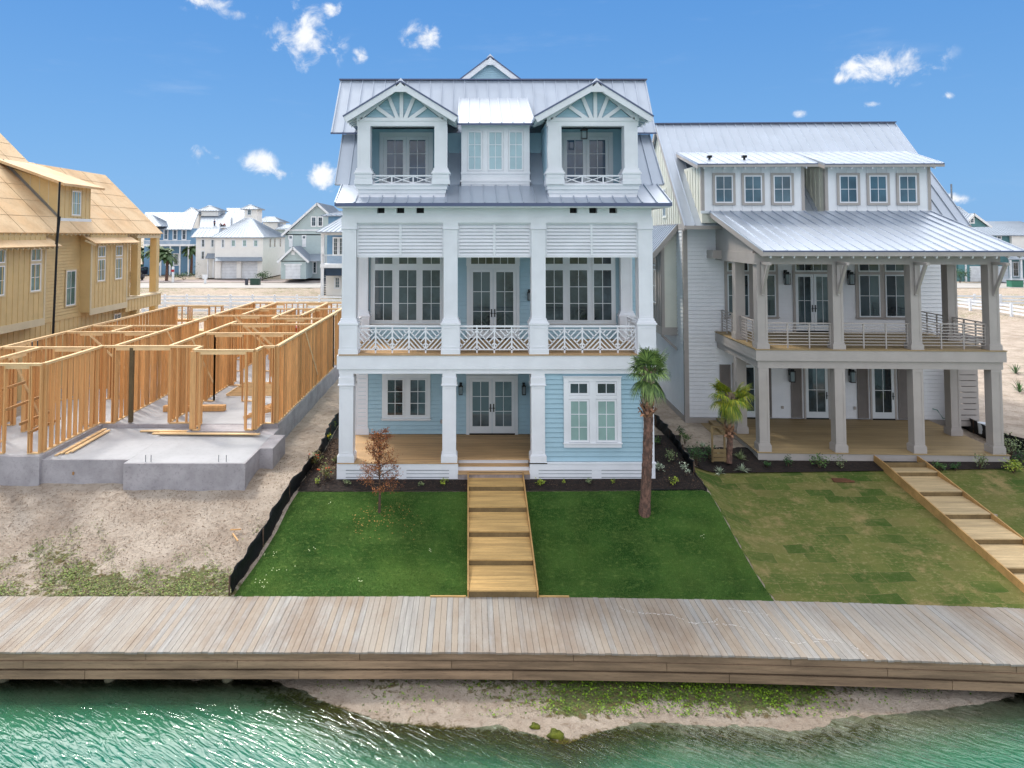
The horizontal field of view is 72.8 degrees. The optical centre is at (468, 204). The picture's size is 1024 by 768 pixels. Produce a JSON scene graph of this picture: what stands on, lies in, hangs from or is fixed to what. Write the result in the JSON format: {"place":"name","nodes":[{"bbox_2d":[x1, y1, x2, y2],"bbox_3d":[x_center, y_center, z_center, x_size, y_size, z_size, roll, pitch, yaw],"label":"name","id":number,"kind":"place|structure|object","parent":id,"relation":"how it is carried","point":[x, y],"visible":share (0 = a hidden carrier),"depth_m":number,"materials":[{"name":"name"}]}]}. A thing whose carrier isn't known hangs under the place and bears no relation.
{"place":"outdoors","nodes":[
{"label":"outdoors","id":0,"kind":"place"},
{"bbox_2d":[185,204,264,229],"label":"pale villa","id":1,"kind":"object","parent":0,"point":[208,215],"visible":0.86,"depth_m":171.37,"materials":[{"name":"beige paint"}]},
{"bbox_2d":[140,280,320,281],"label":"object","id":2,"kind":"structure","parent":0,"point":[234,281],"depth_m":118.75,"materials":[{"name":"concrete"}]},
{"bbox_2d":[277,202,338,278],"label":"gable house","id":3,"kind":"structure","parent":2,"relation":"on","point":[300,258],"depth_m":121.74,"materials":[{"name":"grey"}]},
{"bbox_2d":[285,265,300,278],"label":"garage door","id":4,"kind":"structure","parent":3,"relation":"in","point":[291,271],"depth_m":116.51,"materials":[{"name":"white metal"}]},
{"bbox_2d":[262,216,290,232],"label":"pavilion house","id":5,"kind":"structure","parent":0,"point":[277,224],"depth_m":174.96,"materials":[{"name":"beige"}]},
{"bbox_2d":[316,211,342,295],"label":"house","id":6,"kind":"structure","parent":0,"point":[331,266],"depth_m":91.56,"materials":[{"name":"white"}]},
{"bbox_2d":[332,237,337,255],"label":"window","id":7,"kind":"structure","parent":6,"relation":"in","point":[335,239],"depth_m":92.71,"materials":[{"name":"white glass"}]},
{"bbox_2d":[334,276,340,288],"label":"window","id":8,"kind":"structure","parent":6,"relation":"in","point":[337,279],"depth_m":91.52,"materials":[{"name":"white glass"}]},
{"bbox_2d":[338,237,341,255],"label":"window","id":9,"kind":"structure","parent":6,"relation":"in","point":[339,238],"depth_m":92.71,"materials":[{"name":"white glass"}]},
{"bbox_2d":[234,489,773,600],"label":"lawn","id":10,"kind":"structure","parent":0,"point":[444,570],"depth_m":20.10,"materials":[{"name":"green plant"}]},
{"bbox_2d":[357,426,405,512],"bbox_3d":[-2.842,8.310,21.802,1.610,2.740,1.743,1,-3,-26],"label":"tree","id":11,"kind":"object","parent":10,"relation":"on","point":[378,454],"visible":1,"depth_m":21.52,"materials":[{"name":"brown plant"}]},
{"bbox_2d":[467,472,538,597],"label":"garden steps","id":12,"kind":"structure","parent":10,"relation":"on","point":[500,558],"depth_m":20.15,"materials":[{"name":"beige wood"}]},
{"bbox_2d":[625,343,670,517],"bbox_3d":[5.607,6.990,21.535,1.457,5.361,1.514,-1,-3,21],"label":"palm tree","id":13,"kind":"object","parent":10,"relation":"on","point":[647,387],"visible":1,"depth_m":21.37,"materials":[{"name":"green plant"}]},
{"bbox_2d":[0,238,1023,767],"bbox_3d":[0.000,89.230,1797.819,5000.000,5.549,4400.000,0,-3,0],"label":"ground","id":14,"kind":"structure","parent":0,"point":[438,732],"depth_m":15.73,"materials":[{"name":"beige sand"}]},
{"bbox_2d":[52,182,60,333],"bbox_3d":[-19.727,4.261,33.098,0.205,10.779,0.625,1,-3,-18],"label":"pole","id":15,"kind":"object","parent":14,"relation":"on","point":[56,260],"visible":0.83,"depth_m":33.22,"materials":[{"name":"black metal"}]},
{"bbox_2d":[0,133,162,474],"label":"yellow house","id":16,"kind":"structure","parent":14,"relation":"on","point":[106,223],"depth_m":37.97,"materials":[{"name":"yellow wood"}]},
{"bbox_2d":[65,269,76,307],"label":"window","id":17,"kind":"structure","parent":16,"relation":"in","point":[71,274],"depth_m":38.07,"materials":[{"name":"grey glass"}]},
{"bbox_2d":[0,519,264,595],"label":"lot weeds","id":18,"kind":"object","parent":14,"relation":"on","point":[193,592],"visible":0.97,"depth_m":18.90,"materials":[{"name":"green plant"}]},
{"bbox_2d":[143,245,164,259],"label":"palm tree","id":19,"kind":"object","parent":14,"relation":"on","point":[148,252],"visible":0.23,"depth_m":120.23,"materials":[{"name":"plant"}]},
{"bbox_2d":[0,455,310,594],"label":"lot debris","id":20,"kind":"object","parent":14,"relation":"on","point":[136,528],"visible":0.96,"depth_m":20.74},
{"bbox_2d":[159,248,177,280],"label":"palm tree","id":21,"kind":"object","parent":14,"relation":"on","point":[167,257],"visible":0.94,"depth_m":119.98,"materials":[{"name":"green plant"}]},
{"bbox_2d":[0,355,338,490],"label":"concrete foundation","id":22,"kind":"object","parent":14,"relation":"on","point":[127,455],"visible":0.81,"depth_m":23.98,"materials":[{"name":"concrete"}]},
{"bbox_2d":[54,428,110,455],"bbox_3d":[-13.743,8.497,24.956,0.455,0.078,3.200,0,-3,-1],"label":"lumber pile","id":23,"kind":"object","parent":22,"relation":"on","point":[84,440],"visible":1,"depth_m":24.74,"materials":[{"name":"beige wood"}]},
{"bbox_2d":[0,302,341,453],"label":"timber house frame","id":24,"kind":"object","parent":22,"relation":"on","point":[192,363],"visible":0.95,"depth_m":28.40,"materials":[{"name":"brown wood"}]},
{"bbox_2d":[163,404,225,411],"bbox_3d":[-11.350,8.433,28.770,2.507,0.235,0.230,0,-3,-2],"label":"lumber pile","id":25,"kind":"object","parent":22,"relation":"on","point":[214,407],"visible":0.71,"depth_m":28.70,"materials":[{"name":"brown wood"}]},
{"bbox_2d":[140,430,260,434],"bbox_3d":[-10.050,8.520,25.944,4.722,0.100,0.596,0,-3,2],"label":"lumber pile","id":26,"kind":"object","parent":22,"relation":"on","point":[170,432],"visible":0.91,"depth_m":25.69,"materials":[{"name":"beige wood"}]},
{"bbox_2d":[226,382,273,395],"bbox_3d":[-9.450,8.627,32.515,2.940,0.100,2.560,0,-3,0],"label":"pile","id":27,"kind":"object","parent":22,"relation":"on","point":[236,391],"visible":0.41,"depth_m":32.08,"materials":[{"name":"brown wood"}]},
{"bbox_2d":[243,403,270,418],"bbox_3d":[-8.197,8.397,28.631,0.965,0.319,2.609,0,-3,11],"label":"lumber pile","id":28,"kind":"object","parent":22,"relation":"on","point":[267,409],"visible":0.2,"depth_m":28.04,"materials":[{"name":"wood"}]},
{"bbox_2d":[143,212,197,275],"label":"blue house","id":29,"kind":"structure","parent":14,"relation":"on","point":[177,229],"depth_m":137.77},
{"bbox_2d":[168,272,200,278],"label":"shrub","id":30,"kind":"object","parent":14,"relation":"on","point":[175,274],"visible":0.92,"depth_m":122.93,"materials":[{"name":"green plant"}]},
{"bbox_2d":[181,246,195,274],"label":"palm tree","id":31,"kind":"object","parent":14,"relation":"on","point":[192,250],"visible":0.83,"depth_m":136.32,"materials":[{"name":"plant"}]},
{"bbox_2d":[191,218,284,278],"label":"garage house","id":32,"kind":"structure","parent":14,"relation":"on","point":[245,248],"depth_m":125.69,"materials":[{"name":"beige paint"}]},
{"bbox_2d":[220,262,236,278],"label":"garage door","id":33,"kind":"structure","parent":32,"relation":"in","point":[229,269],"depth_m":124.51,"materials":[{"name":"white metal"}]},
{"bbox_2d":[241,262,256,278],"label":"garage door","id":34,"kind":"structure","parent":32,"relation":"in","point":[248,268],"depth_m":124.51,"materials":[{"name":"white metal"}]},
{"bbox_2d":[142,301,340,314],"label":"rail fence","id":35,"kind":"object","parent":14,"relation":"on","point":[230,304],"visible":0.42,"depth_m":70.33,"materials":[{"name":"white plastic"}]},
{"bbox_2d":[161,294,340,302],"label":"rail fence","id":36,"kind":"object","parent":14,"relation":"on","point":[230,297],"visible":0.52,"depth_m":78.08,"materials":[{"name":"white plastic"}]},
{"bbox_2d":[228,412,338,595],"bbox_3d":[-5.641,9.792,26.976,0.791,2.045,17.271,0,-3,2],"label":"silt fence","id":37,"kind":"object","parent":14,"relation":"on","point":[254,549],"visible":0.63,"depth_m":20.93,"materials":[{"name":"fabric"}]},
{"bbox_2d":[304,426,338,482],"bbox_3d":[-4.525,9.436,30.768,2.050,0.058,13.700,0,-3,0],"label":"mulch bed","id":38,"kind":"object","parent":14,"relation":"on","point":[336,434],"visible":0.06,"depth_m":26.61,"materials":[{"name":"brown wood"}]},
{"bbox_2d":[307,450,326,466],"bbox_3d":[-5.295,8.904,24.286,0.707,0.643,0.741,0,-3,0],"label":"shrub","id":39,"kind":"object","parent":38,"relation":"on","point":[316,455],"visible":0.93,"depth_m":24.23,"materials":[{"name":"green plant"}]},
{"bbox_2d":[330,54,671,479],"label":"beach house","id":40,"kind":"structure","parent":14,"relation":"on","point":[497,269],"depth_m":23.76,"materials":[{"name":"blue"}]},
{"bbox_2d":[373,269,393,320],"bbox_3d":[-3.253,3.470,26.643,0.768,2.006,0.034,0,-2,0],"label":"window","id":41,"kind":"structure","parent":40,"relation":"in","point":[383,306],"depth_m":26.65,"materials":[{"name":"grey glass"}]},
{"bbox_2d":[374,257,393,264],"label":"window","id":42,"kind":"structure","parent":40,"relation":"in","point":[377,260],"depth_m":26.71,"materials":[{"name":"grey glass"}]},
{"bbox_2d":[386,379,403,415],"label":"window","id":43,"kind":"structure","parent":40,"relation":"in","point":[394,387],"depth_m":26.47,"materials":[{"name":"white paint"}]},
{"bbox_2d":[398,269,417,320],"bbox_3d":[-2.328,3.470,26.643,0.768,2.006,0.034,0,-2,0],"label":"window","id":44,"kind":"structure","parent":40,"relation":"in","point":[407,278],"depth_m":26.65,"materials":[{"name":"glass"}]},
{"bbox_2d":[398,257,417,264],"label":"window","id":45,"kind":"structure","parent":40,"relation":"in","point":[401,260],"depth_m":26.71,"materials":[{"name":"glass"}]},
{"bbox_2d":[409,379,426,415],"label":"window","id":46,"kind":"structure","parent":40,"relation":"in","point":[417,387],"depth_m":26.47,"materials":[{"name":"white paint"}]},
{"bbox_2d":[421,269,440,320],"bbox_3d":[-1.424,3.470,26.643,0.768,2.006,0.034,0,-2,0],"label":"window","id":47,"kind":"structure","parent":40,"relation":"in","point":[430,278],"depth_m":26.65,"materials":[{"name":"grey glass"}]},
{"bbox_2d":[421,257,440,264],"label":"window","id":48,"kind":"structure","parent":40,"relation":"in","point":[424,260],"depth_m":26.71,"materials":[{"name":"glass"}]},
{"bbox_2d":[466,375,517,434],"bbox_3d":[0.909,7.644,26.480,1.976,2.238,0.076,0,-2,0],"label":"french door","id":49,"kind":"structure","parent":40,"relation":"in","point":[491,400],"depth_m":26.48,"materials":[{"name":"white paint"}]},
{"bbox_2d":[470,257,515,264],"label":"window","id":50,"kind":"structure","parent":40,"relation":"in","point":[473,260],"depth_m":26.71,"materials":[{"name":"grey glass"}]},
{"bbox_2d":[467,266,519,339],"bbox_3d":[0.956,3.757,26.649,2.029,2.819,0.076,0,-2,0],"label":"french door","id":51,"kind":"structure","parent":40,"relation":"in","point":[493,292],"depth_m":26.66,"materials":[{"name":"white paint"}]},
{"bbox_2d":[546,269,563,320],"bbox_3d":[3.305,3.470,26.643,0.768,2.006,0.034,0,-2,0],"label":"window","id":52,"kind":"structure","parent":40,"relation":"in","point":[554,277],"depth_m":26.65,"materials":[{"name":"glass"}]},
{"bbox_2d":[546,257,563,264],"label":"window","id":53,"kind":"structure","parent":40,"relation":"in","point":[549,260],"depth_m":26.71,"materials":[{"name":"glass"}]},
{"bbox_2d":[568,257,587,264],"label":"window","id":54,"kind":"structure","parent":40,"relation":"in","point":[571,260],"depth_m":26.71,"materials":[{"name":"glass"}]},
{"bbox_2d":[568,269,588,320],"bbox_3d":[4.240,3.470,26.643,0.768,2.006,0.034,0,-2,0],"label":"window","id":55,"kind":"structure","parent":40,"relation":"in","point":[578,279],"depth_m":26.65,"materials":[{"name":"glass"}]},
{"bbox_2d":[569,399,588,441],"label":"window","id":56,"kind":"structure","parent":40,"relation":"in","point":[578,408],"depth_m":23.29,"materials":[{"name":"white paint"}]},
{"bbox_2d":[569,382,588,394],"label":"window","id":57,"kind":"structure","parent":40,"relation":"in","point":[575,388],"depth_m":23.34,"materials":[{"name":"white paint"}]},
{"bbox_2d":[592,257,611,264],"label":"window","id":58,"kind":"structure","parent":40,"relation":"in","point":[595,260],"depth_m":26.71,"materials":[{"name":"glass"}]},
{"bbox_2d":[592,269,612,320],"bbox_3d":[5.165,3.470,26.643,0.768,2.006,0.034,0,-2,0],"label":"window","id":59,"kind":"structure","parent":40,"relation":"in","point":[602,279],"depth_m":26.65,"materials":[{"name":"grey glass"}]},
{"bbox_2d":[596,399,616,441],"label":"window","id":60,"kind":"structure","parent":40,"relation":"in","point":[606,409],"depth_m":23.29,"materials":[{"name":"white paint"}]},
{"bbox_2d":[596,382,616,394],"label":"window","id":61,"kind":"structure","parent":40,"relation":"in","point":[602,388],"depth_m":23.34,"materials":[{"name":"white paint"}]},
{"bbox_2d":[298,470,704,490],"bbox_3d":[1.130,9.210,23.218,13.334,0.188,1.494,0,-3,0],"label":"mulch bed","id":62,"kind":"object","parent":14,"relation":"on","point":[530,483],"visible":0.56,"depth_m":22.81,"materials":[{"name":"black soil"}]},
{"bbox_2d":[317,461,333,478],"bbox_3d":[-4.780,8.939,23.189,0.572,0.568,0.698,2,-3,-39],"label":"shrub","id":63,"kind":"object","parent":62,"relation":"on","point":[325,468],"visible":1,"depth_m":23.16,"materials":[{"name":"green plant"}]},
{"bbox_2d":[0,596,1023,692],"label":"boardwalk","id":64,"kind":"structure","parent":14,"relation":"on","point":[112,639],"depth_m":16.26,"materials":[{"name":"beige wood"}]},
{"bbox_2d":[430,595,568,597],"bbox_3d":[0.825,10.295,18.223,3.650,0.035,0.060,0,-3,0],"label":"timber strip","id":65,"kind":"object","parent":64,"relation":"on","point":[553,596],"visible":1,"depth_m":18.20,"materials":[{"name":"wood"}]},
{"bbox_2d":[547,728,563,739],"bbox_3d":[1.803,10.997,14.392,0.380,0.215,0.248,0,-3,0],"label":"mossy rock","id":66,"kind":"object","parent":14,"relation":"on","point":[555,733],"visible":1,"depth_m":14.32,"materials":[{"name":"stone"}]},
{"bbox_2d":[317,638,970,716],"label":"shore weeds","id":67,"kind":"object","parent":14,"relation":"on","point":[639,696],"visible":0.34,"depth_m":15.48,"materials":[{"name":"green plant"}]},
{"bbox_2d":[654,435,691,470],"bbox_3d":[7.100,9.250,25.971,3.000,0.067,4.100,0,-3,0],"label":"mulch bed","id":68,"kind":"object","parent":14,"relation":"on","point":[668,445],"visible":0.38,"depth_m":25.71,"materials":[{"name":"brown soil"}]},
{"bbox_2d":[654,442,702,481],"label":"mulch chips","id":69,"kind":"object","parent":68,"relation":"on","point":[673,465],"visible":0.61,"depth_m":24.26,"materials":[{"name":"wood"}]},
{"bbox_2d":[654,414,694,472],"bbox_3d":[7.905,9.216,28.624,0.384,0.632,10.039,0,-3,0],"label":"silt fence","id":70,"kind":"object","parent":14,"relation":"on","point":[661,426],"visible":0.61,"depth_m":27.16,"materials":[{"name":"fabric"}]},
{"bbox_2d":[651,472,706,491],"bbox_3d":[6.727,9.209,23.046,2.056,0.250,1.162,0,-3,0],"label":"garden edging","id":71,"kind":"object","parent":14,"relation":"on","point":[682,489],"visible":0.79,"depth_m":22.49,"materials":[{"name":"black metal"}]},
{"bbox_2d":[652,121,1023,461],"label":"beach house","id":72,"kind":"structure","parent":14,"relation":"on","point":[805,279],"depth_m":29.25,"materials":[{"name":"white wood"}]},
{"bbox_2d":[653,268,656,305],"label":"window","id":73,"kind":"structure","parent":72,"relation":"in","point":[654,269],"depth_m":32.84,"materials":[{"name":"white paint"}]},
{"bbox_2d":[727,262,748,270],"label":"window","id":74,"kind":"structure","parent":72,"relation":"in","point":[729,264],"depth_m":30.17,"materials":[{"name":"white paint"}]},
{"bbox_2d":[727,274,749,316],"bbox_3d":[11.728,3.936,30.114,0.917,1.821,0.034,0,-3,2],"label":"window","id":75,"kind":"structure","parent":72,"relation":"in","point":[729,276],"depth_m":30.11,"materials":[{"name":"grey glass"}]},
{"bbox_2d":[732,363,755,418],"bbox_3d":[11.986,8.031,29.946,1.096,2.367,0.076,0,-3,2],"label":"glazed door","id":76,"kind":"structure","parent":72,"relation":"in","point":[750,369],"depth_m":29.96,"materials":[{"name":"white paint"}]},
{"bbox_2d":[767,274,775,316],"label":"window","id":77,"kind":"structure","parent":72,"relation":"in","point":[771,280],"depth_m":30.06,"materials":[{"name":"grey glass"}]},
{"bbox_2d":[792,272,828,331],"bbox_3d":[14.949,4.195,30.000,1.746,2.595,0.076,0,-3,2],"label":"french door","id":78,"kind":"structure","parent":72,"relation":"in","point":[810,289],"depth_m":30.01,"materials":[{"name":"white paint"}]},
{"bbox_2d":[795,264,826,271],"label":"window","id":79,"kind":"structure","parent":72,"relation":"in","point":[798,267],"depth_m":30.05,"materials":[{"name":"glass"}]},
{"bbox_2d":[803,368,830,418],"bbox_3d":[14.996,8.025,29.829,1.089,2.367,0.076,0,-3,2],"label":"glazed door","id":80,"kind":"structure","parent":72,"relation":"in","point":[816,380],"depth_m":29.83,"materials":[{"name":"white paint"}]},
{"bbox_2d":[858,264,879,271],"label":"window","id":81,"kind":"structure","parent":72,"relation":"in","point":[861,267],"depth_m":29.95,"materials":[{"name":"glass"}]},
{"bbox_2d":[858,275,880,316],"bbox_3d":[17.313,3.927,29.904,0.892,1.821,0.034,0,-3,2],"label":"window","id":82,"kind":"structure","parent":72,"relation":"in","point":[869,285],"depth_m":29.90,"materials":[{"name":"white paint"}]},
{"bbox_2d":[869,369,896,419],"bbox_3d":[17.789,8.021,29.724,1.082,2.367,0.076,0,-3,2],"label":"glazed door","id":83,"kind":"structure","parent":72,"relation":"in","point":[883,402],"depth_m":29.73,"materials":[{"name":"white paint"}]},
{"bbox_2d":[884,264,903,271],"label":"window","id":84,"kind":"structure","parent":72,"relation":"in","point":[888,267],"depth_m":29.92,"materials":[{"name":"glass"}]},
{"bbox_2d":[885,275,904,316],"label":"window","id":85,"kind":"structure","parent":72,"relation":"in","point":[894,284],"depth_m":29.87,"materials":[{"name":"white paint"}]},
{"bbox_2d":[683,447,1023,472],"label":"mulch bed","id":86,"kind":"object","parent":14,"relation":"on","point":[752,463],"visible":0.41,"depth_m":24.85,"materials":[{"name":"brown soil"}]},
{"bbox_2d":[686,442,706,465],"bbox_3d":[8.165,8.911,24.850,0.789,0.892,0.800,0,-3,0],"label":"shrub","id":87,"kind":"object","parent":86,"relation":"on","point":[697,455],"visible":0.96,"depth_m":24.80,"materials":[{"name":"green plant"}]},
{"bbox_2d":[701,442,715,459],"bbox_3d":[8.832,9.030,25.425,0.568,0.706,0.712,-1,-3,26],"label":"shrub","id":88,"kind":"object","parent":86,"relation":"on","point":[707,453],"visible":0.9,"depth_m":25.39,"materials":[{"name":"green plant"}]},
{"bbox_2d":[711,425,725,461],"bbox_3d":[9.007,8.603,24.955,0.539,1.272,0.182,0,-3,0],"label":"timber crate frame","id":89,"kind":"object","parent":86,"relation":"on","point":[718,454],"visible":1,"depth_m":24.87,"materials":[{"name":"brown wood"}]},
{"bbox_2d":[709,379,754,463],"bbox_3d":[9.489,7.807,25.030,1.731,3.008,1.686,0,-3,0],"label":"palm tree","id":90,"kind":"object","parent":86,"relation":"on","point":[729,409],"visible":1,"depth_m":24.87,"materials":[{"name":"green plant"}]},
{"bbox_2d":[809,452,831,467],"bbox_3d":[12.530,9.142,24.724,0.794,0.611,0.712,0,-3,0],"label":"shrub","id":91,"kind":"object","parent":86,"relation":"on","point":[821,459],"visible":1,"depth_m":24.70,"materials":[{"name":"green plant"}]},
{"bbox_2d":[973,454,989,467],"bbox_3d":[18.065,9.036,24.428,0.499,0.684,0.563,0,-3,0],"label":"shrub","id":92,"kind":"object","parent":86,"relation":"on","point":[981,460],"visible":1,"depth_m":24.46,"materials":[{"name":"green plant"}]},
{"bbox_2d":[998,457,1023,472],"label":"shrub","id":93,"kind":"object","parent":86,"relation":"in","point":[1013,466],"visible":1,"depth_m":24.25,"materials":[{"name":"green plant"}]},
{"bbox_2d":[1004,431,1023,457],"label":"shrub","id":94,"kind":"object","parent":86,"relation":"on","point":[1009,450],"visible":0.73,"depth_m":25.20,"materials":[{"name":"green plant"}]},
{"bbox_2d":[695,467,1023,608],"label":"sod lawn","id":95,"kind":"structure","parent":14,"relation":"on","point":[746,526],"depth_m":20.77,"materials":[{"name":"green plant"}]},
{"bbox_2d":[831,478,854,481],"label":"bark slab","id":96,"kind":"structure","parent":95,"relation":"on","point":[841,480],"depth_m":23.89,"materials":[{"name":"wood"}]},
{"bbox_2d":[873,455,1023,592],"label":"garden steps","id":97,"kind":"structure","parent":95,"relation":"on","point":[992,539],"depth_m":21.50,"materials":[{"name":"beige wood"}]},
{"bbox_2d":[956,266,970,281],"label":"shrub","id":98,"kind":"object","parent":14,"relation":"on","point":[961,273],"visible":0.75,"depth_m":115.95,"materials":[{"name":"green plant"}]},
{"bbox_2d":[959,334,982,425],"bbox_3d":[20.703,7.462,29.628,1.292,3.875,2.550,0,-3,0],"label":"shower enclosure","id":99,"kind":"object","parent":14,"relation":"on","point":[969,396],"visible":0.28,"depth_m":28.66,"materials":[{"name":"white wood"}]},
{"bbox_2d":[957,298,1023,316],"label":"rail fence","id":100,"kind":"object","parent":14,"relation":"on","point":[970,304],"visible":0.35,"depth_m":69.61,"materials":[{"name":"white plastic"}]},
{"bbox_2d":[957,294,1023,305],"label":"rail fence","id":101,"kind":"object","parent":14,"relation":"on","point":[974,296],"visible":0.42,"depth_m":78.37,"materials":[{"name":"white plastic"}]},
{"bbox_2d":[961,418,1023,449],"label":"silt fence","id":102,"kind":"object","parent":14,"relation":"on","point":[973,428],"visible":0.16,"depth_m":27.75,"materials":[{"name":"fabric"}]},
{"bbox_2d":[0,683,1023,767],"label":"lake water","id":103,"kind":"structure","parent":0,"point":[105,735],"depth_m":14.09,"materials":[{"name":"teal liquid"}]},
{"bbox_2d":[0,0,1023,224],"label":"sky","id":104,"kind":"structure","parent":0,"point":[182,105],"materials":[{"name":"blue"}]},
{"bbox_2d":[140,283,1023,287],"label":"road","id":105,"kind":"structure","parent":0,"point":[318,285],"depth_m":109.41,"materials":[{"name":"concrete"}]},
{"bbox_2d":[250,278,260,284],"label":"utility box","id":106,"kind":"object","parent":105,"relation":"on","point":[255,281],"visible":0.96,"depth_m":110.49,"materials":[{"name":"metal"}]},
{"bbox_2d":[1006,280,1023,286],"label":"utility box","id":107,"kind":"object","parent":105,"relation":"on","point":[1014,283],"visible":0.96,"depth_m":106.00,"materials":[{"name":"metal"}]},
{"bbox_2d":[956,206,1023,282],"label":"teal house","id":108,"kind":"structure","parent":0,"point":[1011,232],"depth_m":119.52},
{"bbox_2d":[970,266,980,281],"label":"garage door","id":109,"kind":"structure","parent":108,"relation":"in","point":[975,273],"depth_m":119.48,"materials":[{"name":"white metal"}]},
{"bbox_2d":[1012,262,1019,276],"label":"window","id":110,"kind":"structure","parent":108,"relation":"in","point":[1015,265],"depth_m":119.51,"materials":[{"name":"white glass"}]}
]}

